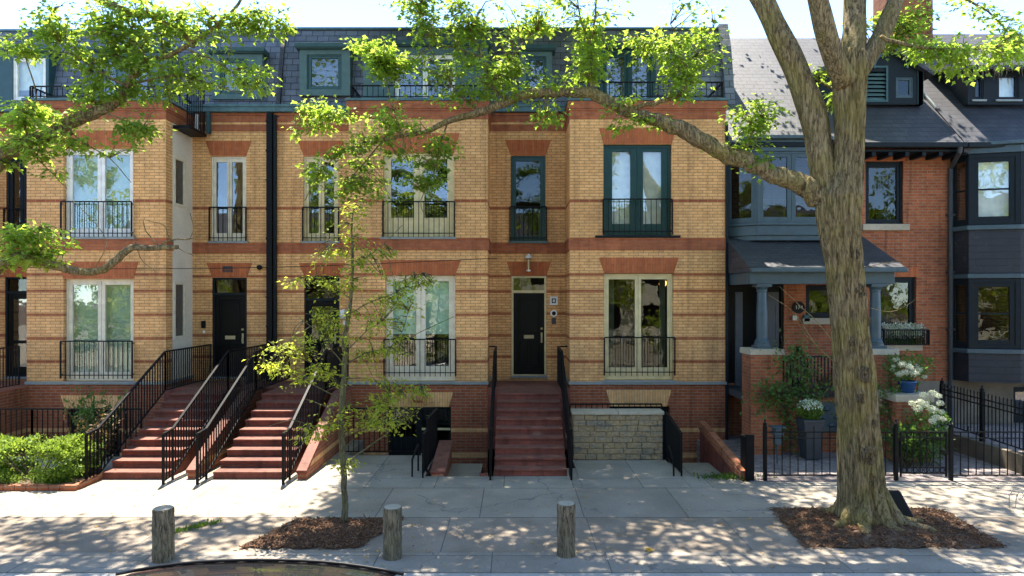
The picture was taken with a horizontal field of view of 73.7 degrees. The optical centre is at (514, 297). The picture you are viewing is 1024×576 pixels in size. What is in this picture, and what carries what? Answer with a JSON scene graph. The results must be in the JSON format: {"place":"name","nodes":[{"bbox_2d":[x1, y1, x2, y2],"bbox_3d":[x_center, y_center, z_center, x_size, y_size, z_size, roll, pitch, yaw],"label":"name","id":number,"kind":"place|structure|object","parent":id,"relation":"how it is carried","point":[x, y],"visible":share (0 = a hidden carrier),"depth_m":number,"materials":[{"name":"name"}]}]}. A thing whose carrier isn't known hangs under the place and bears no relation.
{"place":"outdoors","nodes":[
{"label":"outdoors","id":0,"kind":"place"},
{"bbox_2d":[0,488,1023,517],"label":"sidewalk","id":1,"kind":"structure","parent":0,"point":[466,502],"depth_m":11.33,"materials":[{"name":"grey concrete"}]},
{"bbox_2d":[0,472,102,490],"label":"brick edging","id":2,"kind":"object","parent":1,"relation":"on","point":[51,487],"visible":0.98,"depth_m":12.00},
{"bbox_2d":[1009,488,1023,507],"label":"wire hoop","id":3,"kind":"object","parent":1,"relation":"on","point":[1016,496],"visible":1,"depth_m":11.04,"materials":[{"name":"grey metal"}]},
{"bbox_2d":[0,518,1023,551],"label":"boulevard paving","id":4,"kind":"structure","parent":0,"point":[601,534],"depth_m":9.77,"materials":[{"name":"grey concrete"}]},
{"bbox_2d":[0,0,298,278],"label":"broad tree","id":5,"kind":"object","parent":4,"relation":"on","point":[48,32],"visible":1,"depth_m":10.04,"materials":[{"name":"green plant"}]},
{"bbox_2d":[175,518,221,533],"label":"weeds","id":6,"kind":"object","parent":4,"relation":"on","point":[195,525],"visible":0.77,"depth_m":10.09,"materials":[{"name":"green plant"}]},
{"bbox_2d":[238,514,403,549],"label":"mulch","id":7,"kind":"object","parent":4,"relation":"on","point":[305,523],"visible":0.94,"depth_m":9.73,"materials":[{"name":"brown wood"}]},
{"bbox_2d":[241,198,452,521],"bbox_3d":[-2.498,0.947,10.331,3.106,4.865,1.415,0,0,0],"label":"young tree","id":8,"kind":"object","parent":7,"relation":"on","point":[344,465],"visible":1,"depth_m":10.28,"materials":[{"name":"green plant"}]},
{"bbox_2d":[0,487,1015,570],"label":"fallen leaves","id":9,"kind":"object","parent":4,"relation":"on","point":[513,533],"depth_m":9.83,"materials":[{"name":"brown plant"}]},
{"bbox_2d":[766,505,1006,548],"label":"mulch","id":10,"kind":"object","parent":4,"relation":"on","point":[823,530],"visible":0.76,"depth_m":9.74,"materials":[{"name":"brown wood"}]},
{"bbox_2d":[281,0,1023,534],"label":"broad tree","id":11,"kind":"object","parent":10,"relation":"on","point":[831,188],"visible":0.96,"depth_m":10.52,"materials":[{"name":"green plant"}]},
{"bbox_2d":[889,490,913,517],"bbox_3d":[5.854,3.162,10.375,0.443,0.434,0.264,0,0,7],"label":"board","id":12,"kind":"object","parent":10,"relation":"on","point":[900,502],"visible":0.33,"depth_m":10.33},
{"bbox_2d":[0,0,1023,37],"label":"sky","id":13,"kind":"structure","parent":0,"point":[743,21],"materials":[{"name":"white"}]},
{"bbox_2d":[4,440,1023,487],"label":"front paving","id":14,"kind":"structure","parent":0,"point":[384,471],"depth_m":12.69,"materials":[{"name":"grey concrete"}]},
{"bbox_2d":[0,472,95,483],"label":"hedge bed","id":15,"kind":"object","parent":14,"relation":"on","point":[74,481],"visible":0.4,"depth_m":12.41,"materials":[{"name":"soil"}]},
{"bbox_2d":[0,432,99,483],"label":"hedge","id":16,"kind":"object","parent":15,"relation":"on","point":[68,446],"visible":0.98,"depth_m":12.40,"materials":[{"name":"green plant"}]},
{"bbox_2d":[0,408,141,455],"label":"area railing","id":17,"kind":"object","parent":14,"relation":"on","point":[37,409],"visible":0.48,"depth_m":14.69,"materials":[{"name":"black metal"}]},
{"bbox_2d":[72,435,107,474],"bbox_3d":[-8.106,3.008,12.950,0.733,0.796,0.660,0,0,-35],"label":"shrub","id":18,"kind":"object","parent":14,"relation":"on","point":[91,454],"visible":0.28,"depth_m":12.93,"materials":[{"name":"green plant"}]},
{"bbox_2d":[62,404,125,471],"bbox_3d":[-8.214,2.734,13.348,1.159,1.342,0.918,0,0,0],"label":"shrub","id":19,"kind":"object","parent":14,"relation":"on","point":[97,423],"visible":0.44,"depth_m":13.37,"materials":[{"name":"green plant"}]},
{"bbox_2d":[63,385,127,457],"bbox_3d":[-8.738,2.612,14.286,1.327,1.585,0.818,0,0,0],"label":"shrub","id":20,"kind":"object","parent":14,"relation":"on","point":[84,411],"visible":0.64,"depth_m":14.25,"materials":[{"name":"green plant"}]},
{"bbox_2d":[85,344,268,484],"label":"front steps","id":21,"kind":"structure","parent":14,"relation":"on","point":[163,445],"depth_m":14.00,"materials":[{"name":"stone"}]},
{"bbox_2d":[186,344,351,484],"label":"front steps","id":22,"kind":"structure","parent":14,"relation":"on","point":[243,440],"depth_m":14.02,"materials":[{"name":"stone"}]},
{"bbox_2d":[345,407,437,477],"bbox_3d":[-2.688,2.881,13.793,2.055,1.031,1.855,0,0,0],"label":"area railing","id":23,"kind":"object","parent":14,"relation":"on","point":[429,439],"visible":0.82,"depth_m":14.28,"materials":[{"name":"black metal"}]},
{"bbox_2d":[430,440,487,475],"bbox_3d":[-2.195,3.878,14.645,3.550,1.644,3.310,0,0,0],"label":"basement stairwell","id":24,"kind":"object","parent":14,"relation":"on","point":[442,465],"visible":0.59,"depth_m":13.98,"materials":[{"name":"concrete"}]},
{"bbox_2d":[488,346,572,479],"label":"front steps","id":25,"kind":"structure","parent":14,"relation":"on","point":[530,431],"depth_m":14.15,"materials":[{"name":"stone"}]},
{"bbox_2d":[571,409,663,459],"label":"stone wall","id":26,"kind":"structure","parent":14,"relation":"on","point":[617,434],"depth_m":14.31,"materials":[{"name":"stone"}]},
{"bbox_2d":[569,403,661,416],"bbox_3d":[2.200,2.850,14.900,2.030,1.090,0.040,0,0,0],"label":"area railing","id":27,"kind":"object","parent":26,"relation":"on","point":[613,404],"visible":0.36,"depth_m":14.88,"materials":[{"name":"black metal"}]},
{"bbox_2d":[666,412,682,475],"bbox_3d":[3.098,2.886,13.625,0.185,1.021,1.280,0,0,0],"label":"area railing","id":28,"kind":"object","parent":14,"relation":"on","point":[674,433],"visible":1,"depth_m":13.53,"materials":[{"name":"black metal"}]},
{"bbox_2d":[669,421,746,481],"bbox_3d":[3.150,3.755,14.500,3.900,1.891,3.600,0,0,0],"label":"basement stairwell","id":29,"kind":"object","parent":14,"relation":"on","point":[717,456],"visible":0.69,"depth_m":14.23,"materials":[{"name":"brick"}]},
{"bbox_2d":[682,471,775,481],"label":"weeds","id":30,"kind":"object","parent":14,"relation":"on","point":[720,475],"visible":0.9,"depth_m":12.80,"materials":[{"name":"green plant"}]},
{"bbox_2d":[697,424,1023,481],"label":"yard paving","id":31,"kind":"structure","parent":0,"point":[732,443],"depth_m":13.68,"materials":[{"name":"grey concrete"}]},
{"bbox_2d":[769,425,785,462],"bbox_3d":[5.337,2.990,13.900,0.260,0.760,0.240,0,0,0],"label":"garden lantern","id":32,"kind":"object","parent":31,"relation":"on","point":[777,435],"visible":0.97,"depth_m":13.84,"materials":[{"name":"blue paint"}]},
{"bbox_2d":[738,329,834,456],"bbox_3d":[5.859,2.220,14.640,2.179,3.166,0.801,0,0,0],"label":"climbing plant","id":33,"kind":"object","parent":31,"relation":"on","point":[773,393],"visible":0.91,"depth_m":14.57,"materials":[{"name":"green plant"}]},
{"bbox_2d":[795,417,824,459],"bbox_3d":[6.201,2.955,14.350,0.450,0.830,0.450,0,0,0],"label":"tall planter","id":34,"kind":"object","parent":31,"relation":"on","point":[804,424],"visible":0.84,"depth_m":14.18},
{"bbox_2d":[794,398,823,419],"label":"flowering hydrangea","id":35,"kind":"object","parent":34,"relation":"in","point":[815,404],"visible":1,"depth_m":14.23,"materials":[{"name":"white plant"}]},
{"bbox_2d":[740,419,898,480],"bbox_3d":[5.687,2.828,12.818,2.828,1.145,0.384,0,0,0],"label":"iron fence","id":36,"kind":"object","parent":31,"relation":"on","point":[746,452],"visible":0.76,"depth_m":12.65,"materials":[{"name":"black metal"}]},
{"bbox_2d":[899,431,947,476],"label":"iron gate","id":37,"kind":"structure","parent":36,"relation":"attached to","point":[942,451],"depth_m":12.65,"materials":[{"name":"black metal"}]},
{"bbox_2d":[725,0,966,454],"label":"brick house","id":38,"kind":"structure","parent":31,"relation":"on","point":[911,135],"depth_m":16.80,"materials":[{"name":"brick"}]},
{"bbox_2d":[728,284,782,382],"bbox_3d":[5.917,0.879,16.885,1.387,2.441,0.110,0,0,0],"label":"door","id":39,"kind":"structure","parent":38,"relation":"in","point":[749,292],"depth_m":16.88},
{"bbox_2d":[728,135,833,240],"bbox_3d":[6.579,-2.588,16.380,2.958,2.458,0.800,0,0,0],"label":"bay window","id":40,"kind":"structure","parent":38,"relation":"in","point":[757,227],"depth_m":16.14,"materials":[{"name":"blue paint"}]},
{"bbox_2d":[784,346,809,390],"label":"topiary","id":41,"kind":"object","parent":38,"relation":"on","point":[798,349],"visible":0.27,"depth_m":15.84,"materials":[{"name":"green plant"}]},
{"bbox_2d":[806,285,828,317],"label":"window","id":42,"kind":"structure","parent":38,"relation":"in","point":[808,287],"depth_m":16.88,"materials":[{"name":"paint"}]},
{"bbox_2d":[808,370,832,391],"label":"flowering plant","id":43,"kind":"object","parent":38,"relation":"on","point":[823,389],"visible":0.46,"depth_m":15.70,"materials":[{"name":"green plant"}]},
{"bbox_2d":[866,162,901,223],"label":"window","id":44,"kind":"structure","parent":38,"relation":"in","point":[897,165],"depth_m":16.88,"materials":[{"name":"paint"}]},
{"bbox_2d":[880,277,913,343],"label":"window","id":45,"kind":"structure","parent":38,"relation":"in","point":[910,280],"depth_m":16.88,"materials":[{"name":"paint"}]},
{"bbox_2d":[881,322,929,344],"bbox_3d":[9.473,0.880,16.680,1.145,0.584,0.320,0,0,0],"label":"flower box","id":46,"kind":"object","parent":38,"relation":"on","point":[887,332],"visible":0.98,"depth_m":16.58,"materials":[{"name":"black metal"}]},
{"bbox_2d":[877,355,918,459],"bbox_3d":[7.897,2.359,14.243,1.345,2.304,0.989,0,0,-27],"label":"climbing plant","id":47,"kind":"object","parent":31,"relation":"on","point":[891,389],"visible":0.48,"depth_m":14.24,"materials":[{"name":"green plant"}]},
{"bbox_2d":[878,390,933,461],"bbox_3d":[8.171,2.675,14.330,0.792,1.389,0.780,0,0,0],"label":"brick pedestal","id":48,"kind":"object","parent":31,"relation":"on","point":[897,406],"visible":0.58,"depth_m":14.00,"materials":[{"name":"brick"}]},
{"bbox_2d":[897,379,916,392],"bbox_3d":[8.210,1.854,14.300,0.380,0.250,0.380,0,0,0],"label":"flower pot","id":49,"kind":"object","parent":48,"relation":"on","point":[908,386],"visible":0.87,"depth_m":14.17,"materials":[{"name":"blue ceramic"}]},
{"bbox_2d":[878,349,935,383],"bbox_3d":[8.240,1.426,14.279,1.088,0.740,0.857,0,0,0],"label":"hydrangea","id":50,"kind":"object","parent":49,"relation":"in","point":[916,371],"visible":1,"depth_m":14.15,"materials":[{"name":"white plant"}]},
{"bbox_2d":[881,418,933,466],"bbox_3d":[7.800,2.857,13.633,0.912,1.037,0.785,0,0,-24],"label":"shrub","id":51,"kind":"object","parent":31,"relation":"on","point":[910,450],"visible":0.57,"depth_m":13.51,"materials":[{"name":"green plant"}]},
{"bbox_2d":[902,390,955,466],"bbox_3d":[8.253,2.614,13.696,0.975,1.561,0.928,0,0,0],"label":"hydrangea","id":52,"kind":"object","parent":31,"relation":"on","point":[934,411],"visible":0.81,"depth_m":13.53,"materials":[{"name":"white plant"}]},
{"bbox_2d":[930,378,1023,473],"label":"iron fence","id":53,"kind":"object","parent":31,"relation":"on","point":[995,447],"visible":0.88,"depth_m":14.31,"materials":[{"name":"black metal"}]},
{"bbox_2d":[948,420,1023,480],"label":"iron fence","id":54,"kind":"object","parent":31,"relation":"on","point":[951,438],"visible":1,"depth_m":12.65,"materials":[{"name":"black metal"}]},
{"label":"road","id":55,"kind":"structure","parent":0,"visible":0},
{"bbox_2d":[115,558,403,575],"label":"parked car","id":56,"kind":"object","parent":55,"relation":"on","point":[261,567],"visible":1,"depth_m":4.90,"materials":[{"name":"black paint"}]},
{"bbox_2d":[0,573,1023,575],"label":"kerb","id":57,"kind":"structure","parent":55,"relation":"on","point":[612,574],"depth_m":8.40,"materials":[{"name":"stone"}]},
{"label":"ground","id":58,"kind":"structure","parent":0,"visible":0},
{"bbox_2d":[0,552,1023,572],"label":"kerb strip","id":59,"kind":"object","parent":58,"relation":"on","point":[579,562],"visible":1,"depth_m":8.80,"materials":[{"name":"grey concrete"}]},
{"bbox_2d":[152,505,174,563],"bbox_3d":[-4.562,3.086,8.854,0.267,0.729,0.268,0,0,0],"label":"bollard","id":60,"kind":"object","parent":59,"relation":"on","point":[163,533],"visible":0.99,"depth_m":8.75,"materials":[{"name":"wood"}]},
{"bbox_2d":[383,504,401,560],"bbox_3d":[-1.604,3.091,8.939,0.254,0.719,0.253,0,0,0],"label":"bollard","id":61,"kind":"object","parent":59,"relation":"on","point":[392,532],"visible":0.98,"depth_m":8.84,"materials":[{"name":"wood"}]},
{"bbox_2d":[557,501,575,558],"bbox_3d":[0.676,3.080,9.025,0.249,0.739,0.249,0,0,0],"label":"bollard","id":62,"kind":"object","parent":59,"relation":"on","point":[566,529],"visible":0.98,"depth_m":8.92,"materials":[{"name":"wood"}]},
{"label":"back yards","id":63,"kind":"structure","parent":0,"visible":0},
{"bbox_2d":[0,29,75,456],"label":"townhouse","id":64,"kind":"structure","parent":63,"relation":"on","point":[16,82],"depth_m":17.67,"materials":[{"name":"brown brick"}]},
{"bbox_2d":[7,157,26,235],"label":"window","id":65,"kind":"structure","parent":64,"relation":"in","point":[10,177],"depth_m":17.70,"materials":[{"name":"paint"}]},
{"bbox_2d":[9,294,26,374],"bbox_3d":[-12.733,0.952,17.725,0.804,2.107,0.050,0,0,0],"label":"door","id":66,"kind":"structure","parent":64,"relation":"in","point":[17,302],"depth_m":17.72,"materials":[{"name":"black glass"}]},
{"bbox_2d":[17,258,496,268],"bbox_3d":[-8.200,-0.798,15.901,15.601,0.264,0.014,0,0,0],"label":"overhead cable","id":67,"kind":"object","parent":64,"relation":"attached to","point":[272,267],"visible":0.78,"depth_m":15.89,"materials":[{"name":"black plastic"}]},
{"bbox_2d":[21,29,281,456],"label":"townhouse","id":68,"kind":"structure","parent":63,"relation":"on","point":[211,167],"depth_m":16.56,"materials":[{"name":"yellow brick"}]},
{"bbox_2d":[71,410,119,456],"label":"window","id":69,"kind":"structure","parent":68,"relation":"in","point":[116,455],"depth_m":16.47,"materials":[{"name":"paint"}]},
{"bbox_2d":[66,149,132,236],"bbox_3d":[-9.955,-2.518,16.485,1.653,2.119,0.170,0,0,0],"label":"window","id":70,"kind":"structure","parent":68,"relation":"in","point":[94,178],"depth_m":16.56,"materials":[{"name":"glass"}]},
{"bbox_2d":[66,279,132,380],"bbox_3d":[-9.947,0.771,16.485,1.668,2.439,0.170,0,0,0],"label":"window","id":71,"kind":"structure","parent":68,"relation":"in","point":[96,309],"depth_m":16.56,"materials":[{"name":"glass"}]},
{"bbox_2d":[174,156,185,207],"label":"side window","id":72,"kind":"structure","parent":68,"relation":"in","point":[175,157],"depth_m":17.10,"materials":[{"name":"beige paint"}]},
{"bbox_2d":[174,282,185,338],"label":"side window","id":73,"kind":"structure","parent":68,"relation":"in","point":[175,283],"depth_m":17.15,"materials":[{"name":"beige paint"}]},
{"bbox_2d":[212,157,245,240],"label":"window","id":74,"kind":"structure","parent":68,"relation":"in","point":[229,160],"depth_m":17.70,"materials":[{"name":"beige paint"}]},
{"bbox_2d":[215,296,244,374],"bbox_3d":[-7.383,0.975,17.688,0.788,2.060,0.124,0,0,0],"label":"door","id":75,"kind":"structure","parent":68,"relation":"in","point":[229,310],"depth_m":17.72,"materials":[{"name":"black wood"}]},
{"bbox_2d":[276,27,492,475],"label":"townhouse","id":76,"kind":"structure","parent":63,"relation":"on","point":[448,361],"depth_m":16.42,"materials":[{"name":"yellow brick"}]},
{"bbox_2d":[304,157,337,240],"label":"window","id":77,"kind":"structure","parent":76,"relation":"in","point":[307,233],"depth_m":17.70,"materials":[{"name":"beige paint"}]},
{"bbox_2d":[307,301,337,374],"bbox_3d":[-4.996,1.046,17.688,0.804,1.918,0.124,0,0,0],"label":"door","id":78,"kind":"structure","parent":76,"relation":"in","point":[325,306],"depth_m":17.72,"materials":[{"name":"black wood"}]},
{"bbox_2d":[412,385,423,402],"bbox_3d":[-2.278,2.272,16.088,0.294,0.396,0.321,0,0,40],"label":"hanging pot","id":79,"kind":"object","parent":76,"relation":"hanging from","point":[419,400],"visible":0.48,"depth_m":15.97,"materials":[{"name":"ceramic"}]},
{"bbox_2d":[384,153,453,236],"bbox_3d":[-2.307,-2.467,16.450,1.697,2.017,0.100,0,0,0],"label":"window","id":80,"kind":"structure","parent":76,"relation":"in","point":[431,225],"depth_m":16.42,"materials":[{"name":"beige paint"}]},
{"bbox_2d":[389,407,450,454],"bbox_3d":[-2.285,3.588,16.450,1.484,1.923,0.100,0,0,0],"label":"basement door","id":81,"kind":"structure","parent":76,"relation":"in","point":[410,441],"depth_m":16.44,"materials":[{"name":"paint"}]},
{"bbox_2d":[386,275,454,380],"bbox_3d":[-2.263,0.728,16.485,1.668,2.526,0.170,0,0,0],"label":"window","id":82,"kind":"structure","parent":76,"relation":"in","point":[439,306],"depth_m":16.42,"materials":[{"name":"beige paint"}]},
{"bbox_2d":[490,24,734,471],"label":"townhouse","id":83,"kind":"structure","parent":63,"relation":"on","point":[599,244],"depth_m":16.40,"materials":[{"name":"yellow brick"}]},
{"bbox_2d":[511,156,544,240],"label":"window","id":84,"kind":"structure","parent":83,"relation":"in","point":[514,159],"depth_m":17.70,"materials":[{"name":"green paint"}]},
{"bbox_2d":[514,293,543,373],"bbox_3d":[0.359,0.934,17.688,0.796,2.103,0.124,0,0,0],"label":"door","id":85,"kind":"structure","parent":83,"relation":"in","point":[528,307],"depth_m":17.72,"materials":[{"name":"black wood"}]},
{"bbox_2d":[621,328,634,366],"bbox_3d":[2.987,1.488,17.878,0.470,1.426,0.447,0,0,0],"label":"dining chair","id":86,"kind":"object","parent":83,"relation":"in","point":[623,364],"visible":0.48,"depth_m":17.68,"materials":[{"name":"brown plastic"}]},
{"bbox_2d":[603,145,670,234],"bbox_3d":[2.925,-2.576,16.465,1.624,2.177,0.170,0,0,0],"label":"window","id":87,"kind":"structure","parent":83,"relation":"in","point":[629,171],"depth_m":16.40,"materials":[{"name":"green paint"}]},
{"bbox_2d":[604,274,672,378],"bbox_3d":[2.954,0.691,16.505,1.653,2.541,0.250,0,0,0],"label":"window","id":88,"kind":"structure","parent":83,"relation":"in","point":[608,278],"depth_m":16.40,"materials":[{"name":"beige paint"}]},
{"bbox_2d":[609,406,667,461],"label":"window","id":89,"kind":"structure","parent":83,"relation":"in","point":[665,408],"depth_m":16.47,"materials":[{"name":"paint"}]},
{"bbox_2d":[641,328,657,366],"bbox_3d":[3.461,1.488,17.878,0.470,1.426,0.447,0,0,0],"label":"dining chair","id":90,"kind":"object","parent":83,"relation":"in","point":[655,346],"visible":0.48,"depth_m":17.66,"materials":[{"name":"brown plastic"}]},
{"bbox_2d":[869,34,1023,423],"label":"shingled house","id":91,"kind":"structure","parent":63,"relation":"on","point":[983,118],"depth_m":16.39,"materials":[{"name":"grey wood"}]},
{"bbox_2d":[951,155,968,226],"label":"window","id":92,"kind":"structure","parent":91,"relation":"in","point":[965,158],"depth_m":16.47,"materials":[{"name":"paint"}]},
{"bbox_2d":[953,279,968,347],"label":"window","id":93,"kind":"structure","parent":91,"relation":"in","point":[961,344],"depth_m":16.50,"materials":[{"name":"paint"}]},
{"bbox_2d":[969,278,1019,348],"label":"window","id":94,"kind":"structure","parent":91,"relation":"in","point":[1013,342],"depth_m":16.14,"materials":[{"name":"paint"}]},
{"bbox_2d":[969,152,1019,224],"bbox_3d":[11.361,-2.575,16.233,1.066,1.686,0.170,0,0,14],"label":"window","id":95,"kind":"structure","parent":91,"relation":"in","point":[994,178],"depth_m":16.25,"materials":[{"name":"paint"}]},
{"bbox_2d":[973,67,1022,79],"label":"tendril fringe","id":96,"kind":"object","parent":91,"relation":"attached to","point":[995,71],"visible":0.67,"depth_m":16.89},
{"bbox_2d":[1013,387,1023,421],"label":"window","id":97,"kind":"structure","parent":91,"relation":"in","point":[1015,389],"depth_m":16.97,"materials":[{"name":"paint"}]},
{"bbox_2d":[1020,278,1023,348],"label":"window","id":98,"kind":"structure","parent":91,"relation":"in","point":[1021,279],"depth_m":16.02,"materials":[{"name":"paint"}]},
{"bbox_2d":[1020,152,1023,223],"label":"window","id":99,"kind":"structure","parent":91,"relation":"in","point":[1021,153],"depth_m":16.02,"materials":[{"name":"paint"}]}
]}

